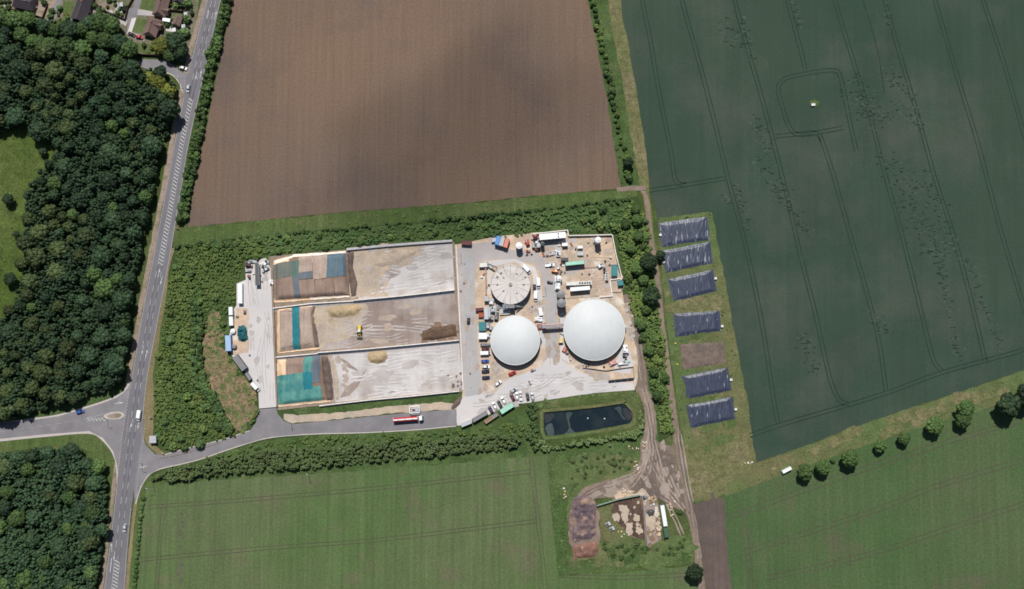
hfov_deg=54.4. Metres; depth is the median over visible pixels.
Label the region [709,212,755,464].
strip edge
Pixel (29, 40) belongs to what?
broadleaf tree
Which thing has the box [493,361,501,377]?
pad stains
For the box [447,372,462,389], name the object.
bay crumbs
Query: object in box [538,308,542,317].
van
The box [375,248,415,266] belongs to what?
sand pile
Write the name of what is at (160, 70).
broadleaf tree
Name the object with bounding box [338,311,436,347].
tyre marks
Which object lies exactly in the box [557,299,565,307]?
vertical tank
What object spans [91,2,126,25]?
garden patches
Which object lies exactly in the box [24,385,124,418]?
verge by upper wood
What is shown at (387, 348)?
retaining wall
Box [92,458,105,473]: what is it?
broadleaf tree
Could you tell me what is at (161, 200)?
footway
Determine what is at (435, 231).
shrub
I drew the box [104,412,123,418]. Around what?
traffic island
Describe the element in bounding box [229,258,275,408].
yard
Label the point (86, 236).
broadleaf tree
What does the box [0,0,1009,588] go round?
ground
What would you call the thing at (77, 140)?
broadleaf tree
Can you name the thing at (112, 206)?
broadleaf tree
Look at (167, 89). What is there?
broadleaf tree
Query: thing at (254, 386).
van
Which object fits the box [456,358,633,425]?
yard apron
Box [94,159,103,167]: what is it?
broadleaf tree
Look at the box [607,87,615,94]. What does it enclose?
hedge bush
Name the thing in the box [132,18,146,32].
garden lawn
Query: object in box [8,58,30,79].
broadleaf tree
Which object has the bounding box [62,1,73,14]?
garden lawn
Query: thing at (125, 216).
broadleaf tree
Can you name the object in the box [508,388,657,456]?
pond surround grass
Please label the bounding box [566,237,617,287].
pad stains
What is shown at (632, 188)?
field corner track
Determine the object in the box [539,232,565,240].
technical building
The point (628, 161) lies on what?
broadleaf tree
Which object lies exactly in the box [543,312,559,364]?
yard stains
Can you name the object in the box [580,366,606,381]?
pad stains
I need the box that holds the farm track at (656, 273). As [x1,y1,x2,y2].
[641,190,666,340]
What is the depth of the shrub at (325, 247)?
539.32 m
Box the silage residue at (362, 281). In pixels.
[356,245,424,297]
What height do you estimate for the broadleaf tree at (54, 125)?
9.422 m
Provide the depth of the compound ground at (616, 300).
538.66 m
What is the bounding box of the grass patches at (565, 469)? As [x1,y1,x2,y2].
[554,452,637,485]
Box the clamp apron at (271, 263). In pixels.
[268,241,462,409]
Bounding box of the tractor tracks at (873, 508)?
[725,417,1023,588]
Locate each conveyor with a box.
[255,263,260,284]
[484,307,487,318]
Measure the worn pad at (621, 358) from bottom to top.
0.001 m
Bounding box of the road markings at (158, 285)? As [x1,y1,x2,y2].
[87,1,216,588]
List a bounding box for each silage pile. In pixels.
[312,306,319,347]
[321,357,332,400]
[328,304,361,317]
[331,358,338,399]
[347,252,356,296]
[367,351,387,363]
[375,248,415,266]
[422,325,456,339]
[451,397,461,409]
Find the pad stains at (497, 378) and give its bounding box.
[488,364,503,381]
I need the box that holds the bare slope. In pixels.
[201,311,257,432]
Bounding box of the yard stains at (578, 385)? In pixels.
[477,371,615,413]
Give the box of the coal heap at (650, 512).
[647,509,654,516]
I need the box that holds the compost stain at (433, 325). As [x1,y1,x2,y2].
[421,324,457,340]
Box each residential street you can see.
[47,0,61,22]
[126,0,141,33]
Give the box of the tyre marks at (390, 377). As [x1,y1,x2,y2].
[352,356,457,396]
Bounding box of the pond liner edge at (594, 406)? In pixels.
[540,400,635,439]
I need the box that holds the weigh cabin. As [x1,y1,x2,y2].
[409,405,419,412]
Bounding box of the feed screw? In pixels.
[485,268,486,293]
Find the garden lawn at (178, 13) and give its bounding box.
[174,11,182,15]
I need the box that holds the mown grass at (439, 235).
[258,232,453,248]
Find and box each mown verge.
[125,499,137,588]
[145,248,173,433]
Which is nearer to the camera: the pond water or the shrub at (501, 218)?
the pond water
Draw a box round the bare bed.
[680,342,725,368]
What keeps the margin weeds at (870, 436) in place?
on the margin at (1012, 382)
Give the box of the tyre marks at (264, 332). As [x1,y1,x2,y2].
[248,268,273,390]
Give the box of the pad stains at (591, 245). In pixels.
[569,237,613,290]
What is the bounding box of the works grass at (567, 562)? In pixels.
[548,449,694,576]
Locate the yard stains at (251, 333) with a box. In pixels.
[249,271,269,382]
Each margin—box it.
[608,0,649,189]
[724,370,1023,495]
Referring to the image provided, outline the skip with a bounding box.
[461,241,471,245]
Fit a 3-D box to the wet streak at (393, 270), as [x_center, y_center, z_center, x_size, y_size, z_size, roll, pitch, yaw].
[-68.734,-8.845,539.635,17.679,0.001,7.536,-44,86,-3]
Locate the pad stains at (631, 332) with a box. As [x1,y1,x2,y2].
[624,304,633,340]
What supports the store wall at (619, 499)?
on the ground at (140, 274)
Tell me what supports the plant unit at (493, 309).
on the compound ground at (616, 300)
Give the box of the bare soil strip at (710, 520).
[693,497,731,588]
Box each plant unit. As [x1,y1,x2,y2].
[245,261,251,266]
[480,343,490,346]
[489,298,494,304]
[491,306,495,312]
[494,312,498,320]
[497,304,504,309]
[499,309,510,314]
[534,317,542,321]
[537,323,544,329]
[554,276,560,282]
[555,282,559,289]
[608,359,616,365]
[617,362,627,365]
[623,345,627,352]
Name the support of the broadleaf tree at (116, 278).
on the ground at (140, 274)
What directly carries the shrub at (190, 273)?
on the scrub floor at (503, 417)
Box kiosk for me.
[149,436,157,442]
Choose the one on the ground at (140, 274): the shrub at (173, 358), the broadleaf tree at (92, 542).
the broadleaf tree at (92, 542)
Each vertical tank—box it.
[557,290,564,298]
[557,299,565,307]
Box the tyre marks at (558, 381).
[478,379,615,414]
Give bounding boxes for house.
[12,0,37,11]
[71,0,94,20]
[143,17,163,37]
[152,0,170,17]
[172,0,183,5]
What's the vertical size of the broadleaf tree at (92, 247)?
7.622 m
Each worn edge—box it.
[659,212,709,221]
[677,339,728,372]
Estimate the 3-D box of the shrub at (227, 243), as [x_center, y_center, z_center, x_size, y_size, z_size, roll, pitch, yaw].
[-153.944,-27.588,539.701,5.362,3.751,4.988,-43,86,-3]
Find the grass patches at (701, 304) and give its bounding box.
[665,294,722,313]
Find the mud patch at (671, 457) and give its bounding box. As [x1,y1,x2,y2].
[655,446,675,474]
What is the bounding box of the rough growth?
[571,451,685,561]
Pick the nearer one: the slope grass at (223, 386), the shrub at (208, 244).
the slope grass at (223, 386)
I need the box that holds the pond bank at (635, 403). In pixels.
[531,390,644,451]
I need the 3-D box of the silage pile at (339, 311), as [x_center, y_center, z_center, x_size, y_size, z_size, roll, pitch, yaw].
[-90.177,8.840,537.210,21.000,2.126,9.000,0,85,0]
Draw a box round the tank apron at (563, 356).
[560,312,569,362]
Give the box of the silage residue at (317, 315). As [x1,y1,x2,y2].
[313,303,367,348]
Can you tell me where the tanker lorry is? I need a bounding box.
[393,416,423,422]
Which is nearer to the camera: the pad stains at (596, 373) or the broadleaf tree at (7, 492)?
the broadleaf tree at (7, 492)
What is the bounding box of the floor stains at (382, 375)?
[351,360,464,388]
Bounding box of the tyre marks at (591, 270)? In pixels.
[576,239,610,290]
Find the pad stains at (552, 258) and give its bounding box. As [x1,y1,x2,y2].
[540,247,563,275]
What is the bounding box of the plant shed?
[484,296,488,301]
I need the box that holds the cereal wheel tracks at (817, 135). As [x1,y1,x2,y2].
[640,0,1023,437]
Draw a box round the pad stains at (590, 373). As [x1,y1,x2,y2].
[575,364,601,376]
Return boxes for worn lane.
[112,0,212,588]
[116,0,215,588]
[120,0,218,588]
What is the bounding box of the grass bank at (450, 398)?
[293,394,461,414]
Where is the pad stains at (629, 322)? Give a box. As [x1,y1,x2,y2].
[625,303,634,338]
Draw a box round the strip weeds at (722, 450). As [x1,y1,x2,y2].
[660,215,744,454]
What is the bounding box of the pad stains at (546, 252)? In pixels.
[542,249,561,274]
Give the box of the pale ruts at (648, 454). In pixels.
[612,306,701,558]
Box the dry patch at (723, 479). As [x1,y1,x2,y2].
[686,448,750,498]
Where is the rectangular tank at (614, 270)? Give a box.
[611,265,617,276]
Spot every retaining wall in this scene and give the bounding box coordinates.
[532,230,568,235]
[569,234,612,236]
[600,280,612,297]
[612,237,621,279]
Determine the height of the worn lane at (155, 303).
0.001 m
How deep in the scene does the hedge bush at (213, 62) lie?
546.36 m
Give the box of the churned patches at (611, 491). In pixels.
[589,480,620,498]
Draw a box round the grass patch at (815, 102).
[809,100,818,106]
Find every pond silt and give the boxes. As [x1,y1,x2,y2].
[545,413,553,422]
[623,408,631,419]
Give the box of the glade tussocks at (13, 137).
[0,136,35,293]
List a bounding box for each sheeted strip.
[658,217,709,246]
[663,242,712,272]
[668,270,716,300]
[673,311,720,336]
[682,367,731,398]
[686,397,734,427]
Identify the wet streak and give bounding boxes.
[340,369,365,396]
[341,358,357,370]
[380,268,400,290]
[438,277,454,284]
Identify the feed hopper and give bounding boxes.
[478,312,483,317]
[479,262,487,267]
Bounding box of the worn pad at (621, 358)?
[613,348,632,373]
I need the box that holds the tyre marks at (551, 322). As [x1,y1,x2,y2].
[545,293,554,363]
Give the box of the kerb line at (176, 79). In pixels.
[167,72,182,90]
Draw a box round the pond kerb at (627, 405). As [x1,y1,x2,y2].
[541,403,632,438]
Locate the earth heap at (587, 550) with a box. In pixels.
[572,541,597,558]
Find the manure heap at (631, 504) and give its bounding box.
[611,498,644,539]
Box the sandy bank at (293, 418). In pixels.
[284,402,457,422]
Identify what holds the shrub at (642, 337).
on the scrub floor at (503, 417)
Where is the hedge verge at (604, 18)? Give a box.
[587,0,638,186]
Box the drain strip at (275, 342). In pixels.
[271,270,277,406]
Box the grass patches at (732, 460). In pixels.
[687,450,748,499]
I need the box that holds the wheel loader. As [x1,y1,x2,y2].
[357,325,362,338]
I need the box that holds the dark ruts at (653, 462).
[582,311,699,542]
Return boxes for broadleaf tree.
[0,8,8,27]
[0,25,12,36]
[0,34,8,48]
[0,44,19,62]
[0,81,13,95]
[0,114,4,126]
[0,323,20,342]
[0,348,9,357]
[0,361,6,371]
[0,378,4,386]
[0,382,14,398]
[0,401,14,420]
[0,458,10,475]
[0,485,14,499]
[0,499,13,516]
[0,520,6,534]
[0,576,9,588]
[1,193,13,204]
[2,367,13,378]
[3,272,15,284]
[3,305,15,316]
[4,9,23,27]
[5,107,25,125]
[7,510,25,526]
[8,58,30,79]
[9,450,25,467]
[10,349,23,359]
[12,231,19,237]
[13,25,29,41]
[13,398,29,412]
[14,301,25,312]
[14,338,24,346]
[14,554,28,566]
[14,569,34,588]
[15,234,35,252]
[15,258,27,269]
[18,85,33,98]
[20,288,34,301]
[20,360,34,373]
[20,463,35,476]
[21,10,35,26]
[21,211,36,225]
[21,273,37,289]
[23,48,37,60]
[23,191,33,200]
[23,316,38,331]
[23,381,38,395]
[24,34,37,46]
[24,449,39,462]
[24,532,40,547]
[26,248,47,268]
[26,302,36,312]
[26,509,42,525]
[27,120,50,141]
[28,223,49,241]
[28,584,39,588]
[30,62,42,74]
[30,102,39,112]
[30,336,42,348]
[32,363,52,382]
[33,35,44,47]
[34,177,45,187]
[35,43,52,58]
[35,76,55,95]
[36,18,50,33]
[36,347,54,364]
[37,386,53,402]
[37,555,52,569]
[37,574,48,587]
[38,147,46,155]
[39,292,51,302]
[39,445,53,459]
[39,487,57,503]
[40,109,49,120]
[40,204,57,219]
[41,98,51,107]
[41,324,52,332]
[42,36,56,51]
[44,60,64,79]
[44,160,54,169]
[44,308,56,319]
[46,175,62,189]
[46,262,65,281]
[47,25,59,37]
[47,189,60,200]
[47,218,60,230]
[47,241,67,258]
[48,336,61,347]
[48,509,62,523]
[49,457,66,474]
[50,93,60,102]
[50,104,63,117]
[50,121,57,127]
[51,300,66,312]
[51,537,67,555]
[52,137,63,149]
[52,389,66,403]
[53,152,63,161]
[53,369,68,384]
[53,576,66,588]
[54,36,75,57]
[54,228,64,237]
[55,157,73,171]
[55,360,65,369]
[56,82,65,91]
[56,211,66,222]
[57,55,67,61]
[57,118,74,134]
[57,340,75,357]
[57,552,75,567]
[58,19,77,37]
[60,182,75,194]
[61,142,73,153]
[61,220,75,233]
[61,490,77,505]
[61,522,75,535]
[62,109,73,118]
[62,442,79,458]
[64,73,75,83]
[64,581,76,588]
[65,474,84,491]
[66,234,75,243]
[66,292,77,302]
[67,49,78,61]
[67,98,76,107]
[67,209,77,219]
[69,191,88,209]
[69,364,86,380]
[69,395,78,404]
[70,329,83,342]
[70,500,87,516]
[71,249,87,264]
[71,317,80,325]
[73,39,91,56]
[73,56,91,73]
[74,293,91,308]
[75,136,84,144]
[76,21,88,36]
[76,91,87,101]
[77,213,90,225]
[77,227,95,244]
[77,524,96,543]
[78,521,89,529]
[79,78,94,92]
[79,105,92,118]
[79,280,90,288]
[79,345,99,366]
[80,381,91,390]
[80,456,93,475]
[81,14,93,30]
[81,536,100,550]
[82,323,92,334]
[82,504,100,520]
[83,307,95,319]
[83,491,98,504]
[83,565,97,579]
[84,184,96,194]
[84,475,101,491]
[85,30,97,45]
[86,265,101,281]
[88,96,101,108]
[88,137,100,149]
[89,64,105,79]
[89,121,105,137]
[89,208,105,222]
[89,243,98,250]
[90,10,111,31]
[90,198,97,206]
[90,245,112,266]
[90,375,103,387]
[91,326,111,346]
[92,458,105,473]
[93,278,115,298]
[94,49,108,63]
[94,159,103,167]
[95,301,114,320]
[95,523,109,537]
[96,31,112,49]
[96,222,106,231]
[97,104,111,118]
[97,191,108,203]
[98,141,120,164]
[98,171,117,189]
[99,93,110,103]
[101,353,124,376]
[102,16,120,33]
[102,234,111,244]
[102,268,112,278]
[103,211,119,228]
[104,377,115,386]
[105,119,117,132]
[107,80,124,99]
[107,132,118,143]
[107,201,117,211]
[109,236,128,254]
[109,321,118,328]
[110,33,128,51]
[111,53,123,65]
[111,273,122,285]
[112,101,127,115]
[112,290,132,311]
[113,69,122,78]
[113,187,128,202]
[114,327,131,343]
[116,116,125,125]
[116,345,127,356]
[118,58,141,80]
[118,128,129,138]
[118,152,131,165]
[118,202,128,211]
[119,38,137,57]
[119,166,134,180]
[119,210,133,223]
[119,252,130,262]
[119,318,129,326]
[122,271,135,285]
[124,224,142,240]
[125,78,138,87]
[125,117,138,128]
[126,195,139,208]
[128,142,138,152]
[129,106,139,116]
[133,176,142,185]
[135,209,147,222]
[138,73,146,82]
[138,87,149,95]
[138,190,152,202]
[140,134,162,156]
[140,167,154,179]
[144,71,153,84]
[144,124,156,136]
[145,103,157,114]
[149,75,165,89]
[151,36,167,54]
[152,65,166,77]
[154,92,165,101]
[158,99,180,119]
[160,82,176,97]
[163,48,174,61]
[165,32,184,51]
[172,45,187,58]
[621,218,630,228]
[623,156,633,166]
[626,243,635,253]
[630,204,639,214]
[631,214,642,224]
[631,260,644,274]
[633,230,643,241]
[637,319,646,329]
[638,275,649,285]
[639,252,657,269]
[641,304,651,314]
[642,285,661,304]
[643,345,654,355]
[649,367,658,376]
[651,391,661,399]
[656,250,665,259]
[685,563,703,580]
[798,463,813,480]
[815,459,830,474]
[841,449,858,467]
[874,439,887,452]
[898,432,910,444]
[925,417,943,434]
[954,400,975,416]
[955,413,971,427]
[996,392,1021,417]
[1017,384,1023,408]
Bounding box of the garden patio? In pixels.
[92,2,122,15]
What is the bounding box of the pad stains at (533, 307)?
[528,300,546,314]
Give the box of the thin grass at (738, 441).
[681,434,753,500]
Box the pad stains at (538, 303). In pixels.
[527,301,544,312]
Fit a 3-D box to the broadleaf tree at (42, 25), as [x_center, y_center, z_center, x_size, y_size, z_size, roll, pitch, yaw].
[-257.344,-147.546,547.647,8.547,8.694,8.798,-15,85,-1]
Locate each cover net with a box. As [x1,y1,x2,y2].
[273,261,290,279]
[274,277,293,299]
[274,298,309,302]
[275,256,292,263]
[277,310,280,352]
[277,359,285,375]
[277,372,303,389]
[278,348,317,353]
[278,388,305,404]
[278,400,330,406]
[280,310,292,351]
[285,358,303,374]
[290,260,298,276]
[292,277,300,298]
[292,307,300,349]
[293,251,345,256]
[298,255,312,272]
[298,271,312,279]
[298,279,316,297]
[300,307,314,348]
[303,356,312,372]
[303,372,312,389]
[305,385,322,401]
[310,295,348,299]
[311,356,319,382]
[312,254,327,278]
[315,279,333,296]
[326,253,345,276]
[334,277,348,295]
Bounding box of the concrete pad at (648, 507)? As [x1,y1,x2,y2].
[644,496,660,546]
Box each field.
[136,455,697,588]
[188,0,620,226]
[621,0,1023,462]
[693,405,1023,588]
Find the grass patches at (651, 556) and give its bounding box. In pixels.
[572,535,698,571]
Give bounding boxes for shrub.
[47,12,53,18]
[154,351,161,358]
[161,418,168,426]
[163,369,172,379]
[166,308,173,316]
[166,335,174,344]
[168,441,176,450]
[169,354,177,362]
[171,264,177,270]
[173,275,180,280]
[177,434,185,442]
[178,343,187,352]
[179,27,189,36]
[180,443,187,451]
[182,331,190,339]
[182,392,191,400]
[183,0,191,6]
[183,14,190,22]
[186,354,193,360]
[187,270,194,277]
[188,401,195,408]
[189,341,197,347]
[190,322,197,327]
[190,366,197,372]
[193,301,199,306]
[193,324,202,331]
[194,381,201,389]
[195,361,202,367]
[195,439,204,449]
[196,310,202,315]
[196,316,202,322]
[196,342,202,348]
[197,298,203,303]
[198,321,204,327]
[198,375,205,380]
[198,424,207,432]
[201,394,208,400]
[202,403,209,411]
[205,241,211,247]
[212,293,218,301]
[213,421,222,430]
[223,240,231,247]
[252,253,259,259]
[256,235,262,242]
[275,248,281,253]
[283,234,291,242]
[315,230,321,237]
[322,244,328,250]
[357,239,362,246]
[432,228,438,235]
[464,221,471,228]
[482,224,488,229]
[497,214,505,221]
[580,217,587,223]
[588,205,595,213]
[588,214,596,222]
[595,221,605,230]
[599,205,606,213]
[610,222,617,230]
[623,272,632,282]
[628,283,635,288]
[638,333,646,341]
[639,242,646,250]
[639,285,646,290]
[643,232,648,241]
[650,378,656,385]
[651,337,657,343]
[654,357,663,365]
[658,348,665,355]
[658,393,664,402]
[660,372,669,383]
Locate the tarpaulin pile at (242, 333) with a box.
[237,325,247,341]
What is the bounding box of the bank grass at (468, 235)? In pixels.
[180,200,633,255]
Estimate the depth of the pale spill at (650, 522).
528.10 m
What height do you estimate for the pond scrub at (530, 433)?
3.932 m
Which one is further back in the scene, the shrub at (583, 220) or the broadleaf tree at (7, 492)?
the shrub at (583, 220)
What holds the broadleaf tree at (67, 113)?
on the ground at (140, 274)
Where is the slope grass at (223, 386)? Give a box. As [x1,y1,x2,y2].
[210,316,255,430]
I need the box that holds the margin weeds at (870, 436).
[749,381,1003,484]
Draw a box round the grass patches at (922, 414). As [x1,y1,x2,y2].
[761,387,1009,470]
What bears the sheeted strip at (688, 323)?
on the strip grass at (697, 439)
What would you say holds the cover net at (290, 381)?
on the silage heap at (324, 396)
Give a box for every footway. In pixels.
[0,431,117,477]
[2,384,129,422]
[99,463,116,588]
[125,0,206,386]
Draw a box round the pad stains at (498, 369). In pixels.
[490,361,500,377]
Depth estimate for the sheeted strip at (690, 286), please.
538.87 m
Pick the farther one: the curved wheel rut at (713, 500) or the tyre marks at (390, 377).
the tyre marks at (390, 377)
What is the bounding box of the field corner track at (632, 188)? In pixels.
[616,186,644,191]
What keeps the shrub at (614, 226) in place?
on the bank grass at (468, 235)
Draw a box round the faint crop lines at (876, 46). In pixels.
[862,0,884,92]
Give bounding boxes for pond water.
[544,405,631,435]
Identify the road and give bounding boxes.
[0,386,129,469]
[104,0,220,588]
[134,407,456,501]
[138,59,187,93]
[457,242,554,395]
[463,248,480,396]
[544,285,558,359]
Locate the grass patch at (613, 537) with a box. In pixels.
[598,502,633,544]
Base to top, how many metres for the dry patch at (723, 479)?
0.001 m
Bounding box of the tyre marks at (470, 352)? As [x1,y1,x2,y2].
[461,260,479,390]
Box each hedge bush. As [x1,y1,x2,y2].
[175,215,184,222]
[176,205,184,211]
[182,172,188,179]
[182,183,188,188]
[182,214,188,220]
[183,201,189,207]
[186,152,192,159]
[186,162,193,168]
[190,168,197,175]
[192,144,200,150]
[192,152,199,160]
[195,136,201,142]
[202,98,209,103]
[203,49,212,57]
[204,63,210,70]
[209,59,216,65]
[213,51,219,57]
[215,41,222,48]
[223,13,229,19]
[590,0,596,6]
[603,70,609,75]
[606,76,612,82]
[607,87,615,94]
[624,169,630,175]
[625,174,632,181]
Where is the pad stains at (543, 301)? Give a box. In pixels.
[532,299,547,316]
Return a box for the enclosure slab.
[540,239,566,248]
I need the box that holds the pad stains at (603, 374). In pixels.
[581,366,609,379]
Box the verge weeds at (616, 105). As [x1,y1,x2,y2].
[591,0,623,183]
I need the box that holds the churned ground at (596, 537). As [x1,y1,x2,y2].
[568,438,684,546]
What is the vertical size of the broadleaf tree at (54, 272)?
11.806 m
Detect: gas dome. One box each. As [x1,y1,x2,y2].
[490,315,541,364]
[563,299,626,360]
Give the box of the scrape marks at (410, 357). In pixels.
[351,349,457,398]
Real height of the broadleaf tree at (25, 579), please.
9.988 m
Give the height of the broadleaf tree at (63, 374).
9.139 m
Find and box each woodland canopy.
[0,40,178,422]
[0,446,108,588]
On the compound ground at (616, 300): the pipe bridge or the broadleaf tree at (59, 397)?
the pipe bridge
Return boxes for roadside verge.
[128,463,180,588]
[143,365,164,454]
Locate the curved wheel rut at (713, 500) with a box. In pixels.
[693,476,715,507]
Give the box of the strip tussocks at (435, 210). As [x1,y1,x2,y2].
[186,193,629,241]
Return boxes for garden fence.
[11,4,47,18]
[95,0,132,19]
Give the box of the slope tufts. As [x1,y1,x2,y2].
[202,308,256,433]
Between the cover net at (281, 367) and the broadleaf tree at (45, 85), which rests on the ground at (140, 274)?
the broadleaf tree at (45, 85)
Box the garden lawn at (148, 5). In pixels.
[140,0,155,10]
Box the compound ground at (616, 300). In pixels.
[455,232,637,397]
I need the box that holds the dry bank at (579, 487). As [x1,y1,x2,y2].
[566,471,633,517]
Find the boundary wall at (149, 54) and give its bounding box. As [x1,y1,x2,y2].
[137,53,162,56]
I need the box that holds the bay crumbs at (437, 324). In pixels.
[420,322,459,342]
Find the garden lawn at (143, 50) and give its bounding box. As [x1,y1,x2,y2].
[136,43,162,55]
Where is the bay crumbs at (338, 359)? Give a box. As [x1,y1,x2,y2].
[328,355,349,401]
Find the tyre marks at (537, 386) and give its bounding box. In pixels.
[474,373,607,408]
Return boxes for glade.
[0,122,55,318]
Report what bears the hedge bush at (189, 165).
on the ground at (140, 274)
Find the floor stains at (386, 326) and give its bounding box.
[316,304,421,343]
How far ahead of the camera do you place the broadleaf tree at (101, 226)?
534.27 m
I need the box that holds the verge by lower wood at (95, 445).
[0,434,114,477]
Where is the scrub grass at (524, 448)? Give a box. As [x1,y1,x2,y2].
[176,423,542,481]
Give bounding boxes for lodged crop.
[709,1,1004,370]
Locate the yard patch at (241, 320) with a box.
[233,308,249,354]
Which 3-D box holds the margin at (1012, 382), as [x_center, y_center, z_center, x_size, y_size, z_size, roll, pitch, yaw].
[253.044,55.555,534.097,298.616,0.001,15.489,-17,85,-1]
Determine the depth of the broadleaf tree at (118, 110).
538.87 m
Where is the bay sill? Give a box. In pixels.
[456,245,462,384]
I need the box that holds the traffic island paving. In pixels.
[107,413,121,418]
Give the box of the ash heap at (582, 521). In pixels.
[569,494,596,542]
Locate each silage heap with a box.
[274,253,349,298]
[277,307,317,352]
[301,357,326,399]
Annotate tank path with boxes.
[487,259,545,347]
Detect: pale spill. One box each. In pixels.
[612,513,619,521]
[619,505,629,523]
[626,523,632,535]
[633,514,639,521]
[635,527,642,533]
[644,513,655,529]
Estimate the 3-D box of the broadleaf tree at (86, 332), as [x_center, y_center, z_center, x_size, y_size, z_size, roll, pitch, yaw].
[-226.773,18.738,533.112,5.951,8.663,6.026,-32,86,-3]
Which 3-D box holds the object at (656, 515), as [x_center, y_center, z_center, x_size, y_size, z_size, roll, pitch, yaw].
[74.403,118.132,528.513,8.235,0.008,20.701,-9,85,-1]
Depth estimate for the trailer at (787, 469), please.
528.64 m
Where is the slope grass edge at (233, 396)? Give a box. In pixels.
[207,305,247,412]
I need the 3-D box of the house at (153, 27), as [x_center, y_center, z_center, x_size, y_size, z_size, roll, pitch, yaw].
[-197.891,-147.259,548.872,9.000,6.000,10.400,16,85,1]
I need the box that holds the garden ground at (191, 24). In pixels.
[0,0,197,61]
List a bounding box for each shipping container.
[225,335,232,351]
[229,307,233,315]
[229,316,233,325]
[238,284,242,303]
[461,420,471,426]
[472,411,487,421]
[479,322,485,330]
[479,333,486,338]
[495,236,500,245]
[499,237,504,246]
[499,402,513,413]
[503,238,509,248]
[565,260,584,266]
[566,281,591,285]
[570,286,589,291]
[660,505,667,526]
[663,527,668,537]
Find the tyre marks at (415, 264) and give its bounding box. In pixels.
[370,245,446,289]
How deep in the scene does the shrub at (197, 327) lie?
534.37 m
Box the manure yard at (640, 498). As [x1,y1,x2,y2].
[612,495,654,540]
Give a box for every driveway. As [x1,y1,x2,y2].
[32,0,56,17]
[127,18,143,40]
[137,9,153,15]
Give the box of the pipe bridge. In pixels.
[542,323,563,328]
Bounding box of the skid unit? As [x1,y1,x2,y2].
[577,251,582,255]
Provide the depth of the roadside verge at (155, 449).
532.85 m
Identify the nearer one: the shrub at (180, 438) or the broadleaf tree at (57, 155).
the shrub at (180, 438)
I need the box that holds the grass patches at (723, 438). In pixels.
[667,243,735,450]
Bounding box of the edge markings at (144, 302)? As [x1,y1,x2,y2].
[1,0,220,588]
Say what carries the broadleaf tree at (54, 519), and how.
on the ground at (140, 274)
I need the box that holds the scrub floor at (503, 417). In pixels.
[150,194,671,482]
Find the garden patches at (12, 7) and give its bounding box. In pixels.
[1,2,31,11]
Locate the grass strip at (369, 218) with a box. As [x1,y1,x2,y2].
[176,190,637,247]
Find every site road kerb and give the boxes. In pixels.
[135,426,455,503]
[164,430,249,454]
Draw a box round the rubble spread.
[614,488,655,498]
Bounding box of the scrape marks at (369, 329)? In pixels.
[328,318,446,347]
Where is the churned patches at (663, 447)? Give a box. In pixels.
[622,440,683,501]
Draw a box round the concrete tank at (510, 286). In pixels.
[491,265,529,308]
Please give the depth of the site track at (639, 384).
534.54 m
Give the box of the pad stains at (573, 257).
[567,239,622,293]
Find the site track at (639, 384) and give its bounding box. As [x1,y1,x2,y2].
[623,294,656,452]
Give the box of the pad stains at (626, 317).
[622,302,633,341]
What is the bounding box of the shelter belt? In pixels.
[150,433,520,483]
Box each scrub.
[152,237,266,451]
[174,197,630,248]
[205,423,526,459]
[525,401,541,450]
[536,410,644,451]
[539,393,638,408]
[617,200,674,433]
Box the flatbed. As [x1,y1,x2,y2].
[244,372,251,380]
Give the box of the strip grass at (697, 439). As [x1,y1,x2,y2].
[658,217,745,502]
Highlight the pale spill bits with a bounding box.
[618,501,640,526]
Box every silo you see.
[516,242,522,249]
[594,237,600,244]
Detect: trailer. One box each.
[232,354,247,371]
[484,412,498,423]
[781,466,791,473]
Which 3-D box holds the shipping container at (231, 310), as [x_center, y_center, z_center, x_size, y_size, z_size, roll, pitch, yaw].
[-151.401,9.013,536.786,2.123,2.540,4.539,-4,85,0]
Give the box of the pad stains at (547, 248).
[544,247,560,271]
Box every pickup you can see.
[518,391,522,400]
[545,263,554,266]
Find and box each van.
[136,410,141,420]
[162,18,171,23]
[250,382,259,390]
[480,351,490,354]
[522,264,530,273]
[534,291,536,300]
[536,278,539,287]
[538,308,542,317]
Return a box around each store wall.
[597,494,640,505]
[641,496,647,545]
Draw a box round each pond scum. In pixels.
[545,423,553,435]
[564,412,575,433]
[615,406,624,419]
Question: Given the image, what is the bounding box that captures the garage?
[172,15,182,26]
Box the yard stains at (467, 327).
[459,263,487,394]
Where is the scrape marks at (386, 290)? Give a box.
[370,246,451,293]
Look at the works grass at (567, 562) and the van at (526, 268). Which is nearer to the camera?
the works grass at (567, 562)
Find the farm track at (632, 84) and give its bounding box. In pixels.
[614,0,705,588]
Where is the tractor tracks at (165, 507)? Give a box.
[140,456,686,588]
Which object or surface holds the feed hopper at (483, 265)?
on the compound ground at (616, 300)
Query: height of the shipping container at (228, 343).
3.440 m

